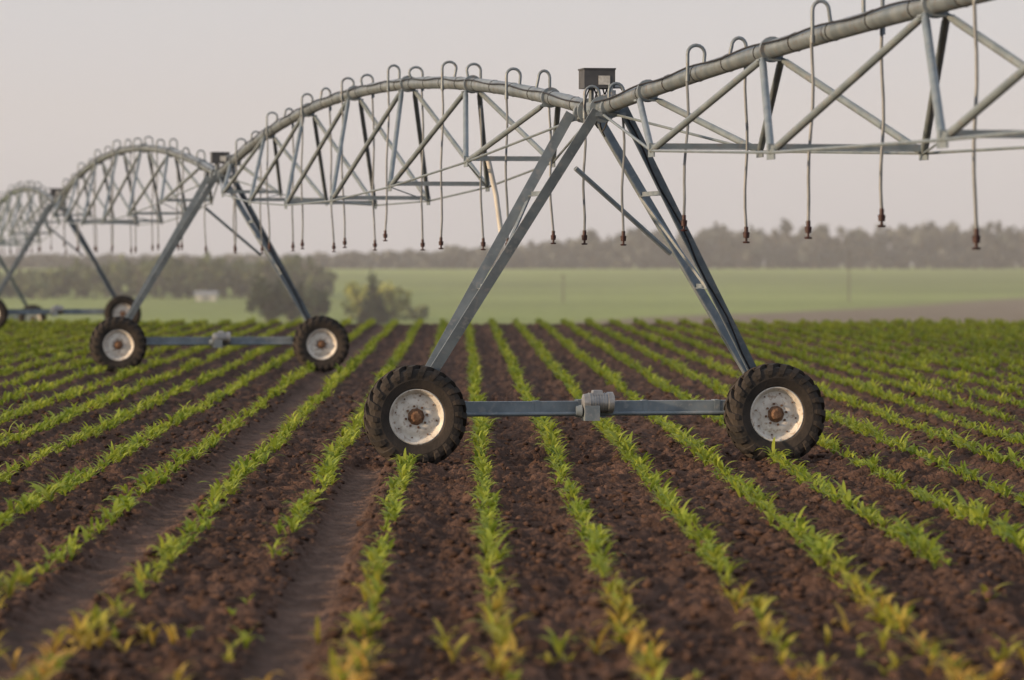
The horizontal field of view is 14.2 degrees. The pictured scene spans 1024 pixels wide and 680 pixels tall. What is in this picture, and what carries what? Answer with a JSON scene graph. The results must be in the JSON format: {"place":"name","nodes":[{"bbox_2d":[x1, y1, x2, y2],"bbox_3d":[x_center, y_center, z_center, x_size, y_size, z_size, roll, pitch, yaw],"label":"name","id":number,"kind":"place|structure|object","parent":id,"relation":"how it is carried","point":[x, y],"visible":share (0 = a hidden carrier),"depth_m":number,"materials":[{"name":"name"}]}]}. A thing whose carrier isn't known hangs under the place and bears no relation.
{"place":"outdoors","nodes":[
{"label":"outdoors","id":0,"kind":"place"},
{"bbox_2d":[0,265,1023,679],"bbox_3d":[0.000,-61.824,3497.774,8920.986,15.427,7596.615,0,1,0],"label":"field ground","id":1,"kind":"structure","parent":0,"point":[290,647],"depth_m":39.10,"materials":[{"name":"soil"}]},
{"bbox_2d":[0,250,337,298],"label":"woodland","id":2,"kind":"object","parent":1,"relation":"on","point":[236,278],"visible":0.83,"depth_m":586.42,"materials":[{"name":"green plant"}]},
{"bbox_2d":[194,291,218,300],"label":"farm shed","id":3,"kind":"structure","parent":1,"relation":"on","point":[206,295],"depth_m":570.50,"materials":[{"name":"metal"}]},
{"bbox_2d":[245,275,287,321],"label":"deciduous tree","id":4,"kind":"object","parent":1,"relation":"on","point":[273,304],"visible":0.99,"depth_m":439.41,"materials":[{"name":"green plant"}]},
{"bbox_2d":[273,278,308,320],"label":"deciduous tree","id":5,"kind":"object","parent":1,"relation":"on","point":[293,312],"visible":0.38,"depth_m":445.47,"materials":[{"name":"green plant"}]},
{"bbox_2d":[303,281,331,316],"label":"deciduous tree","id":6,"kind":"object","parent":1,"relation":"on","point":[319,303],"visible":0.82,"depth_m":451.69,"materials":[{"name":"green plant"}]},
{"bbox_2d":[340,281,372,319],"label":"shrub","id":7,"kind":"object","parent":1,"relation":"on","point":[355,305],"visible":0.63,"depth_m":451.72,"materials":[{"name":"green plant"}]},
{"bbox_2d":[356,269,392,323],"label":"conifer tree","id":8,"kind":"object","parent":1,"relation":"on","point":[375,309],"visible":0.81,"depth_m":424.57,"materials":[{"name":"green plant"}]},
{"bbox_2d":[376,279,411,318],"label":"shrub","id":9,"kind":"object","parent":1,"relation":"on","point":[392,294],"visible":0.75,"depth_m":454.37,"materials":[{"name":"green plant"}]},
{"bbox_2d":[400,305,428,319],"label":"shrub","id":10,"kind":"object","parent":1,"relation":"on","point":[414,313],"visible":0.96,"depth_m":449.43,"materials":[{"name":"green plant"}]},
{"bbox_2d":[0,0,1023,463],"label":"pivot irrigation system","id":11,"kind":"object","parent":1,"relation":"on","point":[424,412],"visible":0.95,"depth_m":46.32,"materials":[{"name":"metal"}]},
{"bbox_2d":[0,316,1023,679],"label":"corn seedling rows","id":12,"kind":"object","parent":1,"relation":"on","point":[714,558],"visible":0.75,"depth_m":46.38,"materials":[{"name":"green plant"}]},
{"bbox_2d":[0,218,1023,268],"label":"distant treeline","id":13,"kind":"object","parent":1,"relation":"on","point":[931,244],"visible":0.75,"depth_m":904.30,"materials":[{"name":"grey plant"}]},
{"bbox_2d":[0,0,1023,265],"label":"sky","id":14,"kind":"structure","parent":0,"point":[78,77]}
]}

